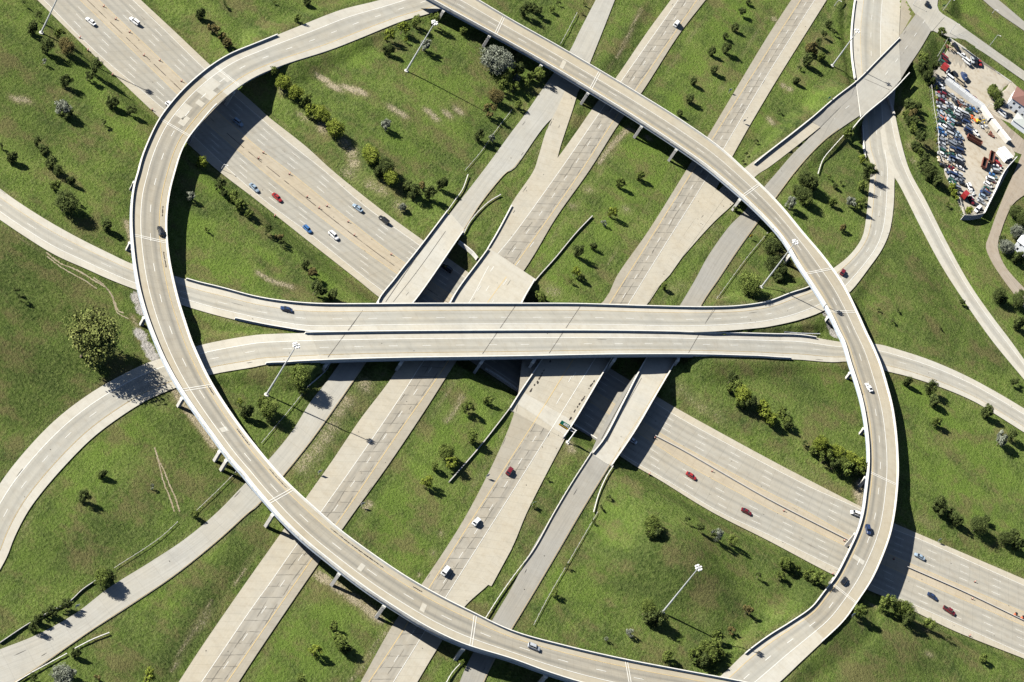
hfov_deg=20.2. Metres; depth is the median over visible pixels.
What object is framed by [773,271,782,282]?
tree
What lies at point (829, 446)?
bush
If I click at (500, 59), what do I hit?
tree
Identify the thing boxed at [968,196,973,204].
car
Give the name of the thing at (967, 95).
storage container
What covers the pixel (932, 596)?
car
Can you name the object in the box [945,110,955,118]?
pickup truck
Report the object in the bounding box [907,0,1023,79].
street
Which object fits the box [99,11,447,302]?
median seam
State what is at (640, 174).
tree
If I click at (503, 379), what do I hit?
wing wall
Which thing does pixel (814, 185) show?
tree
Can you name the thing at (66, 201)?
tree
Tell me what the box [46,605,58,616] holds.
tree
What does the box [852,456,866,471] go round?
bush
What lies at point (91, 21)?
car
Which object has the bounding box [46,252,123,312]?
dirt track
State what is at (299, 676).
tree
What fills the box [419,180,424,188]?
tree
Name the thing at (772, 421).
bush
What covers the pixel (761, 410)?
tree
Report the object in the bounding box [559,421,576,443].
cantilever sign
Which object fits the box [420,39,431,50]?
tree
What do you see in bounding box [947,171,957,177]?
van
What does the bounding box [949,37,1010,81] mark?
kerb wall
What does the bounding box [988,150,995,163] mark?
dump trailer
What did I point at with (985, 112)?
shed
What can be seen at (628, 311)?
yellow lane markings
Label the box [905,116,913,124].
tree
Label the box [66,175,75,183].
tree
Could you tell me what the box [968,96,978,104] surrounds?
storage container
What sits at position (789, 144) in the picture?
merge ramp
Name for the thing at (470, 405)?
tree
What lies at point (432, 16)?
tree
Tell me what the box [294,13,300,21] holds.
tree
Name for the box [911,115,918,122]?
tree
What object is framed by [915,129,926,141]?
tree
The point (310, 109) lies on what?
bush
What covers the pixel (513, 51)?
tree
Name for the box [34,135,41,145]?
tree
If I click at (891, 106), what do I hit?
wing wall
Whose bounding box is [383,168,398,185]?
bush
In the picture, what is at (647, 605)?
tree
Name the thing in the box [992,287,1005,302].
tree
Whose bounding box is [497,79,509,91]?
tree
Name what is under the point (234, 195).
tree
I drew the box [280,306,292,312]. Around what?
car
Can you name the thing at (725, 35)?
tree
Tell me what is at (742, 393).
bush
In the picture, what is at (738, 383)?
tree
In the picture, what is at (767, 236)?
tree
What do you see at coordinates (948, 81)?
storage container
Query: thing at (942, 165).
car
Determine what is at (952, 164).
pickup truck
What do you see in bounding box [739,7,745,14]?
tree
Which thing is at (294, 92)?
bush
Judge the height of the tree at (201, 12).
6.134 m
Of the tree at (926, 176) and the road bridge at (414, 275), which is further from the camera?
the tree at (926, 176)
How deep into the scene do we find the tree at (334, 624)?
982.39 m
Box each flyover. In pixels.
[126,0,745,681]
[426,0,898,681]
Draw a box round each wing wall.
[458,241,477,259]
[485,368,518,390]
[573,424,596,439]
[887,96,894,115]
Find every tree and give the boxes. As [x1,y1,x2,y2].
[6,151,17,163]
[27,19,37,33]
[28,620,38,631]
[30,672,37,681]
[33,614,42,623]
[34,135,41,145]
[38,144,48,154]
[40,36,54,53]
[45,155,55,169]
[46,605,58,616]
[48,664,73,681]
[50,180,61,189]
[53,28,65,38]
[53,164,64,175]
[53,189,79,214]
[54,99,72,114]
[58,37,74,55]
[59,73,74,86]
[61,597,73,608]
[62,110,73,119]
[62,304,122,371]
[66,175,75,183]
[67,665,76,676]
[70,647,81,657]
[78,489,91,502]
[85,70,94,80]
[90,56,102,74]
[93,566,110,586]
[99,469,107,477]
[102,218,111,230]
[105,95,119,108]
[107,570,116,582]
[126,105,137,113]
[186,191,194,200]
[190,510,199,517]
[195,7,205,18]
[195,156,208,167]
[207,24,220,33]
[215,177,226,189]
[218,32,225,38]
[220,187,228,195]
[222,36,231,48]
[229,189,239,202]
[235,198,248,211]
[240,405,254,418]
[244,210,253,217]
[257,396,266,406]
[259,397,279,419]
[265,224,272,234]
[268,66,277,75]
[274,234,283,239]
[288,364,310,388]
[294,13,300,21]
[296,385,307,393]
[296,672,306,681]
[299,93,311,105]
[301,259,309,268]
[303,0,310,5]
[308,267,317,276]
[308,644,323,657]
[311,279,323,294]
[319,287,326,294]
[327,288,337,300]
[329,619,337,631]
[332,631,347,649]
[341,644,352,653]
[373,165,384,177]
[376,157,395,173]
[381,42,395,54]
[381,118,390,130]
[398,203,406,210]
[402,179,412,190]
[407,183,422,198]
[411,14,421,26]
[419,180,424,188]
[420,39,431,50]
[424,185,437,198]
[428,12,441,26]
[431,460,438,470]
[436,176,448,189]
[437,443,454,458]
[460,26,468,33]
[461,400,475,412]
[467,428,478,443]
[474,128,484,140]
[478,44,515,74]
[482,395,494,403]
[483,103,496,116]
[487,86,505,103]
[488,134,495,141]
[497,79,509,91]
[498,68,511,81]
[509,81,520,91]
[510,48,517,54]
[511,62,524,75]
[513,74,519,81]
[515,100,522,108]
[519,2,531,16]
[521,77,530,87]
[527,71,536,79]
[529,2,536,10]
[533,5,542,13]
[534,66,545,79]
[534,290,545,301]
[552,586,557,596]
[571,266,580,275]
[573,244,583,256]
[589,242,596,248]
[608,207,618,216]
[615,178,626,188]
[626,628,633,636]
[636,171,644,179]
[641,598,656,615]
[642,609,655,625]
[643,514,661,530]
[645,527,655,537]
[650,608,668,627]
[653,527,663,537]
[661,281,667,289]
[662,650,673,661]
[677,109,682,115]
[685,93,693,102]
[687,646,701,659]
[690,76,697,84]
[697,523,704,530]
[697,651,711,666]
[699,638,717,653]
[705,650,719,664]
[708,46,715,55]
[710,65,717,73]
[710,637,721,649]
[711,528,723,541]
[712,629,724,639]
[718,647,725,656]
[722,32,729,39]
[722,41,731,53]
[726,383,735,392]
[727,534,739,545]
[727,626,735,635]
[728,370,739,382]
[731,22,738,31]
[731,380,741,392]
[735,397,745,407]
[738,269,762,297]
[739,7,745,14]
[743,604,753,614]
[744,393,756,408]
[756,407,764,413]
[763,237,781,255]
[764,232,776,240]
[764,254,785,271]
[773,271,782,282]
[776,264,787,273]
[776,570,785,579]
[777,404,785,417]
[779,556,792,569]
[781,416,792,424]
[783,422,792,429]
[785,196,796,208]
[790,561,797,570]
[792,77,800,83]
[792,184,802,194]
[795,186,812,201]
[796,171,819,186]
[800,197,813,206]
[802,53,813,65]
[803,568,814,578]
[805,42,816,52]
[807,179,818,192]
[809,445,819,455]
[810,571,827,584]
[811,48,817,54]
[815,37,821,45]
[817,52,825,60]
[819,448,834,462]
[825,19,832,27]
[829,198,838,205]
[830,457,841,469]
[832,182,838,188]
[834,454,849,468]
[839,224,846,230]
[840,461,853,476]
[843,126,854,138]
[846,196,855,206]
[852,199,865,211]
[853,604,867,616]
[854,465,865,475]
[857,180,868,190]
[858,154,865,162]
[862,164,878,177]
[878,594,895,611]
[891,599,909,613]
[897,601,917,618]
[902,110,909,118]
[902,376,913,385]
[902,610,915,625]
[904,98,916,109]
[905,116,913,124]
[908,109,918,116]
[909,121,917,133]
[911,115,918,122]
[911,140,920,150]
[915,101,921,109]
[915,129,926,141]
[917,51,929,61]
[917,59,929,71]
[917,157,924,166]
[919,160,929,171]
[921,68,933,79]
[921,151,930,160]
[922,164,939,178]
[923,617,937,630]
[924,173,931,179]
[925,379,938,394]
[927,76,935,85]
[929,393,939,406]
[930,417,942,425]
[931,495,946,511]
[932,60,940,69]
[932,173,942,186]
[935,504,948,515]
[937,27,946,35]
[947,511,954,519]
[948,183,955,190]
[950,514,963,526]
[951,189,958,196]
[965,206,973,214]
[970,515,988,534]
[979,653,988,662]
[980,403,993,418]
[982,515,989,521]
[987,84,997,93]
[987,86,1003,99]
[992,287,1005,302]
[993,97,1004,109]
[996,430,1007,445]
[997,239,1016,253]
[997,530,1014,544]
[998,234,1007,242]
[1000,297,1007,303]
[1007,427,1018,441]
[1008,205,1023,218]
[1010,224,1023,239]
[1010,378,1016,385]
[1010,528,1019,538]
[1011,251,1023,263]
[1012,291,1023,307]
[1012,537,1023,550]
[1013,316,1023,329]
[1016,211,1023,225]
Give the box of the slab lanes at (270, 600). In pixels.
[202,0,695,681]
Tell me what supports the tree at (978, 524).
on the ground at (430, 102)
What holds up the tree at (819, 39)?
on the ground at (430, 102)
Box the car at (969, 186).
[966,182,972,190]
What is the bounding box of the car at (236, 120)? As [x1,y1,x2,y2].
[232,117,242,126]
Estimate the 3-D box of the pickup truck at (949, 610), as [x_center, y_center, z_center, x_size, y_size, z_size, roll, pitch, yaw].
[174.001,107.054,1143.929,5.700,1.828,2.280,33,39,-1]
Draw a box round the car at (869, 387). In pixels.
[865,383,872,391]
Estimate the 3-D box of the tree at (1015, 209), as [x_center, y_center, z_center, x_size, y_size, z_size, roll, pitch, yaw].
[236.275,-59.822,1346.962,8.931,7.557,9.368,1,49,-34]
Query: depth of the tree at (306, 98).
1162.52 m
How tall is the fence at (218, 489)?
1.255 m
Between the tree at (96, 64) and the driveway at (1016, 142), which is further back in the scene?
the driveway at (1016, 142)
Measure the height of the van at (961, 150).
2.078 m
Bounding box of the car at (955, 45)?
[952,42,959,49]
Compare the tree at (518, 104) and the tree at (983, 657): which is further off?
the tree at (518, 104)
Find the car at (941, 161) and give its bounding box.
[937,158,946,164]
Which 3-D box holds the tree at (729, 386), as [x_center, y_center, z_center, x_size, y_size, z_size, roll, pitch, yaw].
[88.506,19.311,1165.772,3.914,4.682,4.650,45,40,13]
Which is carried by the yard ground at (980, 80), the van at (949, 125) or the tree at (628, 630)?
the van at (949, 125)
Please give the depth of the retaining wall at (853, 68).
1388.15 m
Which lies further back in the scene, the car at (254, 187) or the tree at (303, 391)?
the car at (254, 187)
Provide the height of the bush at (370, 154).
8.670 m
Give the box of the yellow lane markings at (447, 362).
[227,0,696,681]
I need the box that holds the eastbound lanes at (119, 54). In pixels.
[45,0,1023,653]
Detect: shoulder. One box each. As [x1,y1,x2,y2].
[228,0,704,681]
[361,0,799,681]
[480,546,511,585]
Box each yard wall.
[960,213,984,219]
[983,156,1016,212]
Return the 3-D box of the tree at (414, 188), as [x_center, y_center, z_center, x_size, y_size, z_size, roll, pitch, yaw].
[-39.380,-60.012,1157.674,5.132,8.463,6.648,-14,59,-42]
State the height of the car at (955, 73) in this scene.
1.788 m
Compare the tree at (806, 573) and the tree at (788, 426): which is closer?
the tree at (806, 573)
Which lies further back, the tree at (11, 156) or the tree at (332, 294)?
the tree at (332, 294)
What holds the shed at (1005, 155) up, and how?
on the yard ground at (980, 80)
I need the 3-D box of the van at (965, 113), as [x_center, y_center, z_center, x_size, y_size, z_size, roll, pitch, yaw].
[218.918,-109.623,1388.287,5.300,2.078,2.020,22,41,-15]
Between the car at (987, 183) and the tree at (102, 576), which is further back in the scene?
the car at (987, 183)
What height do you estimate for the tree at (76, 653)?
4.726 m
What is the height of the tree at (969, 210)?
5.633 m
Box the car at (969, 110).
[965,107,973,114]
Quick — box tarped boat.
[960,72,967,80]
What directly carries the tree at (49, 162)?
on the ground at (430, 102)
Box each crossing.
[0,332,1023,568]
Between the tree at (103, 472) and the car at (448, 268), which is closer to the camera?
the tree at (103, 472)
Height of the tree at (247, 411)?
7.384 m
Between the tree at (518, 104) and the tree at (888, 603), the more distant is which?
the tree at (518, 104)
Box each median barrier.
[654,435,848,540]
[906,566,1023,620]
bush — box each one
[143,666,155,681]
[275,74,291,89]
[287,84,304,98]
[305,102,316,117]
[313,104,330,122]
[326,118,345,138]
[362,143,380,165]
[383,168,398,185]
[384,28,394,39]
[397,21,410,34]
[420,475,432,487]
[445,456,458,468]
[734,384,752,401]
[757,399,769,409]
[759,408,771,420]
[766,413,778,426]
[811,435,828,451]
[822,444,836,455]
[832,443,845,458]
[845,450,857,465]
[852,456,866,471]
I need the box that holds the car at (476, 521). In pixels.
[472,517,480,526]
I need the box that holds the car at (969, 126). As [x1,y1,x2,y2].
[965,123,973,130]
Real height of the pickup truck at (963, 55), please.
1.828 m
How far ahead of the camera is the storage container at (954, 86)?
1399.81 m
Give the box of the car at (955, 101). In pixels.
[951,98,958,105]
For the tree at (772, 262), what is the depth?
1230.50 m
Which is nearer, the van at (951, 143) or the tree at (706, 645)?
the tree at (706, 645)
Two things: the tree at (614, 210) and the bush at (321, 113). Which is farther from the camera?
the tree at (614, 210)
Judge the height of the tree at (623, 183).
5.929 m
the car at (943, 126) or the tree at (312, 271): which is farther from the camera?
the car at (943, 126)
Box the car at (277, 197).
[272,192,281,201]
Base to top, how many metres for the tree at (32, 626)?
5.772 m
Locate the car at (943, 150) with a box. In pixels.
[939,147,947,154]
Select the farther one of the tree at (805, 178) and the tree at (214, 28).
the tree at (805, 178)
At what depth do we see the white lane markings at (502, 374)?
1143.41 m
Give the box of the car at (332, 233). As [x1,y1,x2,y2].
[328,230,338,239]
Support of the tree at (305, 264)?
on the ground at (430, 102)
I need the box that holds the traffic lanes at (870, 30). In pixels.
[0,0,886,325]
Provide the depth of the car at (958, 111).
1385.87 m
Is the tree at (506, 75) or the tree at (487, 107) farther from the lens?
the tree at (506, 75)
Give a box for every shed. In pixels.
[980,106,993,120]
[989,119,1001,131]
[996,146,1013,162]
[997,129,1010,143]
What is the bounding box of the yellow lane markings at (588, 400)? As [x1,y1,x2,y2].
[80,0,1023,625]
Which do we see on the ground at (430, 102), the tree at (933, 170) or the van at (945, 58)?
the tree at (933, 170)
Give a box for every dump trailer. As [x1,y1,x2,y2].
[967,133,982,145]
[980,157,988,168]
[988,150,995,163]
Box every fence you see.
[114,521,177,567]
[197,471,235,509]
[466,109,511,168]
[534,512,597,623]
[717,232,767,297]
[929,87,943,161]
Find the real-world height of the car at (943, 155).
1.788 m
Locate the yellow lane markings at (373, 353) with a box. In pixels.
[0,350,1020,548]
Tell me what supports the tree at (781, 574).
on the ground at (430, 102)
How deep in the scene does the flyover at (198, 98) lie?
1027.82 m
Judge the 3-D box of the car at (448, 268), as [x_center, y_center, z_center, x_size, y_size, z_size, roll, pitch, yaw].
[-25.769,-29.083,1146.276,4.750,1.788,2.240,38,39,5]
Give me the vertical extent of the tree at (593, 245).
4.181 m
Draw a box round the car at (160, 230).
[157,226,164,235]
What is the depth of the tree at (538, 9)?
1278.85 m
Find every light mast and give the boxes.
[39,0,56,33]
[264,342,299,396]
[404,20,437,71]
[663,564,701,612]
[761,239,798,287]
[831,29,859,66]
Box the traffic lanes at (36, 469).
[0,338,1023,547]
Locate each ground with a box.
[0,0,1023,681]
[932,40,1014,214]
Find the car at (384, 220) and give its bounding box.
[378,215,389,224]
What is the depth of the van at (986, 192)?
1350.01 m
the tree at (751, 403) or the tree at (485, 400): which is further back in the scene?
the tree at (751, 403)
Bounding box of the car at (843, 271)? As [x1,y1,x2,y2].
[839,268,845,275]
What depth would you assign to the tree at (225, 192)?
1105.09 m
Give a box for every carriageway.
[179,0,677,681]
[382,0,825,681]
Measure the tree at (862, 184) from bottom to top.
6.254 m
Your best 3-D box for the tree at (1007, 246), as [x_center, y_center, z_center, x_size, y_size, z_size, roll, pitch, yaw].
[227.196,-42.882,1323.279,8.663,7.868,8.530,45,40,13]
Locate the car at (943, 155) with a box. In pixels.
[937,151,945,157]
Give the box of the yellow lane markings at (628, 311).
[0,1,875,312]
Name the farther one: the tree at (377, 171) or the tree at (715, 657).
the tree at (377, 171)
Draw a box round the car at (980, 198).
[977,196,985,204]
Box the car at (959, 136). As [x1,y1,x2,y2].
[955,133,963,139]
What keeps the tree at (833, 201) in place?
on the ground at (430, 102)
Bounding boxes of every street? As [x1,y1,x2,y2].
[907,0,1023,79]
[984,0,1023,29]
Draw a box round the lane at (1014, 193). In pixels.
[986,150,1023,306]
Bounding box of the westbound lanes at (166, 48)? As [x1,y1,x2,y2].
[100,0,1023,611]
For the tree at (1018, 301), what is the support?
on the ground at (430, 102)
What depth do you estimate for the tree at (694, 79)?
1299.49 m
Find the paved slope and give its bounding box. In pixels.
[899,0,910,35]
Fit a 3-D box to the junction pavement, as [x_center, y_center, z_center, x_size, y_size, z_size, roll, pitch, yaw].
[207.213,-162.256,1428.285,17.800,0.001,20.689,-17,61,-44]
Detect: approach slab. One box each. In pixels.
[446,214,464,234]
[481,248,534,289]
[518,393,573,435]
[591,450,612,463]
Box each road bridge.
[377,211,462,302]
[449,242,534,302]
[509,358,611,437]
[592,357,676,465]
[753,37,909,164]
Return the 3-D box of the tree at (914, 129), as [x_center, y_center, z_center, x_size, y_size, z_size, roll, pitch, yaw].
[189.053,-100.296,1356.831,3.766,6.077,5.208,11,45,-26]
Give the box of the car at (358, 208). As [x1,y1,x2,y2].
[352,204,362,212]
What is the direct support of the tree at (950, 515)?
on the ground at (430, 102)
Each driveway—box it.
[987,81,1016,122]
[989,111,1023,153]
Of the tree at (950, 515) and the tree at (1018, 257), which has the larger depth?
the tree at (1018, 257)
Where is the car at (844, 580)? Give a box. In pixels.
[840,576,847,584]
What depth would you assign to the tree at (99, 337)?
1006.15 m
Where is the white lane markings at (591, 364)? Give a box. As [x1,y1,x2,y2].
[393,0,814,681]
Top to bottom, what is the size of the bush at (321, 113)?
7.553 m
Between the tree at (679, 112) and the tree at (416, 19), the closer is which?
the tree at (416, 19)
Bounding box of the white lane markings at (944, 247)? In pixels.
[891,121,1021,361]
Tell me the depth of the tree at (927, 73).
1389.44 m
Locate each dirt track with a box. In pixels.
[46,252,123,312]
[47,256,96,288]
[94,277,128,318]
[154,448,174,511]
[156,457,179,511]
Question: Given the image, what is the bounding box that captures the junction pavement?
[908,2,943,30]
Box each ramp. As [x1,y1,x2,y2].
[0,0,614,681]
[460,14,930,681]
[511,87,577,205]
[648,120,819,302]
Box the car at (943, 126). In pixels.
[938,123,946,129]
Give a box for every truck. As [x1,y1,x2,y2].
[940,62,949,73]
[943,605,955,615]
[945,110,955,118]
[947,158,957,164]
[947,161,957,168]
[948,92,955,98]
[955,97,964,105]
[957,51,966,57]
[960,190,969,199]
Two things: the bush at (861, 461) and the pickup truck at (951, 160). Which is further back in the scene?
the pickup truck at (951, 160)
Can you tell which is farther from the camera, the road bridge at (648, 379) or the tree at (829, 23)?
the tree at (829, 23)
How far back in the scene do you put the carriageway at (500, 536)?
1082.76 m
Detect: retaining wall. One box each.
[0,580,94,642]
[449,408,509,481]
[487,205,511,247]
[523,215,592,300]
[850,0,855,79]
[861,125,865,157]
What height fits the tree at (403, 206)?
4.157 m
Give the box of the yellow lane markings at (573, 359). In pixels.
[369,1,799,681]
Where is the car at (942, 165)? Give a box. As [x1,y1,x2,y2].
[939,163,946,168]
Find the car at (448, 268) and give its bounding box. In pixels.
[442,264,452,272]
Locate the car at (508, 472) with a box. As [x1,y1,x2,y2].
[505,466,513,475]
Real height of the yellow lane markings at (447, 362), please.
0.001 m
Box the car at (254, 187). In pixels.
[249,183,258,191]
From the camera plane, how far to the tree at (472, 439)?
1074.40 m
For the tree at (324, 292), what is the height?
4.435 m
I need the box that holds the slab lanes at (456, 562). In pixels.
[370,0,813,681]
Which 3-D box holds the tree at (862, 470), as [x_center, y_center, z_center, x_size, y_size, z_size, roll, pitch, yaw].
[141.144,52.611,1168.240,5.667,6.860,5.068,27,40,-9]
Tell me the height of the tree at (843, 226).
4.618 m
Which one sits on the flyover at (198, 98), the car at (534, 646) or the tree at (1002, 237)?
the car at (534, 646)
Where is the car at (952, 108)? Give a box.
[946,105,954,110]
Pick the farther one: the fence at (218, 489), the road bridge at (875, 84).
the road bridge at (875, 84)
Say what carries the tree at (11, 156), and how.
on the ground at (430, 102)
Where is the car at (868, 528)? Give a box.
[865,524,870,534]
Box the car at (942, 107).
[937,105,945,110]
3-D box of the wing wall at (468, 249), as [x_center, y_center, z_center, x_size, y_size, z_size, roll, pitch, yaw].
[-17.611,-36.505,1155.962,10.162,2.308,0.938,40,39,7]
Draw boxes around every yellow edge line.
[15,160,519,681]
[483,129,837,681]
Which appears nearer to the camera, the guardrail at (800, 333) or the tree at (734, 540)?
the tree at (734, 540)
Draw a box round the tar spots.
[2,0,1008,670]
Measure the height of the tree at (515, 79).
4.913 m
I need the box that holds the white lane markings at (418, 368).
[202,2,684,680]
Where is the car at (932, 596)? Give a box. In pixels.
[927,592,937,600]
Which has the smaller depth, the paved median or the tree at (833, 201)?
the paved median
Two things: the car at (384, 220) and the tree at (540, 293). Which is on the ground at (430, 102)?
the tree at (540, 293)
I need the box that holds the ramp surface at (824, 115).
[808,83,855,126]
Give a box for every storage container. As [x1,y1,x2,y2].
[943,77,953,86]
[950,82,959,91]
[956,86,966,95]
[962,91,972,100]
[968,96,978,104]
[974,100,984,108]
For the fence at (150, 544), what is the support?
on the ground at (430, 102)
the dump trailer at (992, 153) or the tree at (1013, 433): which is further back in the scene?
the dump trailer at (992, 153)
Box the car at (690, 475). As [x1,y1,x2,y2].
[686,471,696,480]
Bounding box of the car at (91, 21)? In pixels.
[85,17,95,25]
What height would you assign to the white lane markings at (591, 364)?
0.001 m
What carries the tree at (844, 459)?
on the ground at (430, 102)
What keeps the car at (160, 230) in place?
on the flyover at (198, 98)
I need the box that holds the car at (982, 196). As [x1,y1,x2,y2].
[979,193,987,200]
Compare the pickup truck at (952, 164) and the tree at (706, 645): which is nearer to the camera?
the tree at (706, 645)
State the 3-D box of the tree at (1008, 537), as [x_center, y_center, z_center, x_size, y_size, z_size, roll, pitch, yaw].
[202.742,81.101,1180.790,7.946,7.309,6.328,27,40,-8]
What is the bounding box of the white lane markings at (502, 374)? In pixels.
[44,0,1023,653]
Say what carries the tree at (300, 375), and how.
on the ground at (430, 102)
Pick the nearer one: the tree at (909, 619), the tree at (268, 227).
the tree at (268, 227)
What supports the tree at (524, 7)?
on the ground at (430, 102)
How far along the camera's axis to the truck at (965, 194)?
1337.62 m
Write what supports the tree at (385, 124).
on the ground at (430, 102)
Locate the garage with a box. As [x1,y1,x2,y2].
[1010,112,1023,133]
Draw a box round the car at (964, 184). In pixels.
[959,181,967,186]
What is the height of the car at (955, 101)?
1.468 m
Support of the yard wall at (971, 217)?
on the ground at (430, 102)
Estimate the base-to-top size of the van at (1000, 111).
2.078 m
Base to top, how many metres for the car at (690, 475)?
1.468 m
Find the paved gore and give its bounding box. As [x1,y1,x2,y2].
[655,190,724,289]
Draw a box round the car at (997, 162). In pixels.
[994,159,1001,166]
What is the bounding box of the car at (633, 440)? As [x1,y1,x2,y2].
[629,437,636,444]
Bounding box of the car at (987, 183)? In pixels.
[983,180,991,188]
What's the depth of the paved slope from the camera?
1421.75 m
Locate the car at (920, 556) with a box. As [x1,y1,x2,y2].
[914,553,924,560]
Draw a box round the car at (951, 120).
[947,117,954,123]
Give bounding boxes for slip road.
[880,115,1023,378]
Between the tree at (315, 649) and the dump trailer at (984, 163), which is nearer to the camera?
the tree at (315, 649)
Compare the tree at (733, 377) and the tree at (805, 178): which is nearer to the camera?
the tree at (733, 377)
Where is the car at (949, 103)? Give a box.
[945,101,953,106]
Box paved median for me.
[81,0,1023,624]
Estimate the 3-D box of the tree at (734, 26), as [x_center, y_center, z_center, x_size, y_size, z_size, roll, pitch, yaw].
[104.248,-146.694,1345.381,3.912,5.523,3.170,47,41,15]
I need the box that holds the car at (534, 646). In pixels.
[527,642,539,651]
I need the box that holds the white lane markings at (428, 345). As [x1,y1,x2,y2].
[0,337,1022,516]
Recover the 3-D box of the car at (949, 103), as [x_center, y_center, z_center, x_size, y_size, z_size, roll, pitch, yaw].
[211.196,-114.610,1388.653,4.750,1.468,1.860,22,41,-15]
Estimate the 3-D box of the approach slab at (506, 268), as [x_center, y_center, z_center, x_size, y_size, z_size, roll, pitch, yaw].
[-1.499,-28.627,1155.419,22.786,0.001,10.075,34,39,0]
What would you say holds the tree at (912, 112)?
on the ground at (430, 102)
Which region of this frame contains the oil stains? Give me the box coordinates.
[529,360,594,419]
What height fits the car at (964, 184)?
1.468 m
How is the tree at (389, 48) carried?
on the ground at (430, 102)
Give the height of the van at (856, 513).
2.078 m
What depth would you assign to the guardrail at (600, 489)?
1092.53 m
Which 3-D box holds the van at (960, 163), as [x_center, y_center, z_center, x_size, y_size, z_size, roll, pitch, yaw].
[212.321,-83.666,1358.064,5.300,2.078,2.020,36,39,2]
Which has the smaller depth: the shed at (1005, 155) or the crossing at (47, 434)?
the crossing at (47, 434)
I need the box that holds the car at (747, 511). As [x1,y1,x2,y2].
[741,507,751,515]
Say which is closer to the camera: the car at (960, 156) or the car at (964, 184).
the car at (964, 184)
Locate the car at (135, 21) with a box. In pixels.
[129,17,139,25]
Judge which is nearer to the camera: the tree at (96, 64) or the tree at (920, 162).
the tree at (96, 64)
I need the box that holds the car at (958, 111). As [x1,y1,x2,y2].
[954,109,962,115]
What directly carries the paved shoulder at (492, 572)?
on the carriageway at (500, 536)
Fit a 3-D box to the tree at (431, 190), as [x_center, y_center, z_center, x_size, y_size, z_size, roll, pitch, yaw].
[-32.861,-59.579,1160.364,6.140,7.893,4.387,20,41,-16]
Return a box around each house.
[1005,86,1023,116]
[1014,233,1023,252]
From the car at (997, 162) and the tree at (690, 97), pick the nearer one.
the tree at (690, 97)
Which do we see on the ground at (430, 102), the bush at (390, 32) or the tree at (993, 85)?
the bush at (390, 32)
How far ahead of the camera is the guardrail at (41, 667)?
918.02 m
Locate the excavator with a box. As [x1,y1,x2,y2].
[976,117,985,124]
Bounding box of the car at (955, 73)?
[951,70,958,77]
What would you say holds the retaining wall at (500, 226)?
on the ground at (430, 102)
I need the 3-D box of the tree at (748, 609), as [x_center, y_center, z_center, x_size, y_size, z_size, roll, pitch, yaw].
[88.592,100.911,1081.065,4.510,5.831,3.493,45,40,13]
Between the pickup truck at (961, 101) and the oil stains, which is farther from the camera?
the pickup truck at (961, 101)
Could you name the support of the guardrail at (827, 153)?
on the ground at (430, 102)
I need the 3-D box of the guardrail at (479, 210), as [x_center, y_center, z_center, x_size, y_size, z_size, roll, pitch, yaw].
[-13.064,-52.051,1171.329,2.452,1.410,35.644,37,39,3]
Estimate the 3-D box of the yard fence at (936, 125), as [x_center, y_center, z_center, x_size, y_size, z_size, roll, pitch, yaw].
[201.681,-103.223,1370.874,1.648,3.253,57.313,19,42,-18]
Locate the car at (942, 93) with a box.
[937,90,946,96]
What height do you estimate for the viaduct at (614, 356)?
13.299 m
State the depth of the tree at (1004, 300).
1294.81 m
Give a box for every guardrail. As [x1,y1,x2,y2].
[16,653,66,681]
[75,632,109,648]
[308,363,330,386]
[447,174,467,210]
[463,194,500,234]
[485,452,590,617]
[593,465,612,511]
[784,331,819,334]
[817,135,843,173]
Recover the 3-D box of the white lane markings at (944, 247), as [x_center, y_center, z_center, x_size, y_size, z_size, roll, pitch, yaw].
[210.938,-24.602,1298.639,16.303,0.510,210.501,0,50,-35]
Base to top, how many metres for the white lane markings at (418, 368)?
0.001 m
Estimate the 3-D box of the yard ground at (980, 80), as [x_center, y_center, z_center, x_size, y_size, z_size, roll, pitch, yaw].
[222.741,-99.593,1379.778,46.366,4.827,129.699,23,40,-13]
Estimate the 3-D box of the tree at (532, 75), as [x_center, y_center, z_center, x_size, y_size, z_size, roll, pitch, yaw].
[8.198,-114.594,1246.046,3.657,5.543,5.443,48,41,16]
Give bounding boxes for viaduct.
[186,278,809,332]
[265,329,816,374]
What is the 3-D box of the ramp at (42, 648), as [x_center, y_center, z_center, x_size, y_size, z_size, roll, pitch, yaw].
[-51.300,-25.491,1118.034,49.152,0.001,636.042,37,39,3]
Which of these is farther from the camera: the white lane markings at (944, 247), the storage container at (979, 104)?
the storage container at (979, 104)
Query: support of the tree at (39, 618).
on the ground at (430, 102)
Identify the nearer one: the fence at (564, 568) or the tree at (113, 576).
the tree at (113, 576)
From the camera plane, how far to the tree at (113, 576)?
950.93 m
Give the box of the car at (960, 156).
[956,154,964,160]
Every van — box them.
[441,565,450,576]
[673,20,679,26]
[850,510,860,517]
[942,53,948,62]
[945,73,954,81]
[945,130,954,137]
[946,123,954,130]
[947,139,956,146]
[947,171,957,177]
[949,155,957,161]
[955,146,964,154]
[956,77,965,85]
[956,159,965,168]
[961,110,969,117]
[962,58,970,65]
[962,118,971,124]
[963,126,972,134]
[974,204,981,212]
[980,189,990,195]
[986,175,995,181]
[991,168,1000,173]
[997,108,1006,117]
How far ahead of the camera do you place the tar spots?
1133.18 m
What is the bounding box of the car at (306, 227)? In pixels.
[302,224,311,232]
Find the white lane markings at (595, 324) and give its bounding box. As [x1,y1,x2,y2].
[1,0,887,325]
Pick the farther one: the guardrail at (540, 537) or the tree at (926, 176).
the tree at (926, 176)
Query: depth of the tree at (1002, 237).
1325.86 m

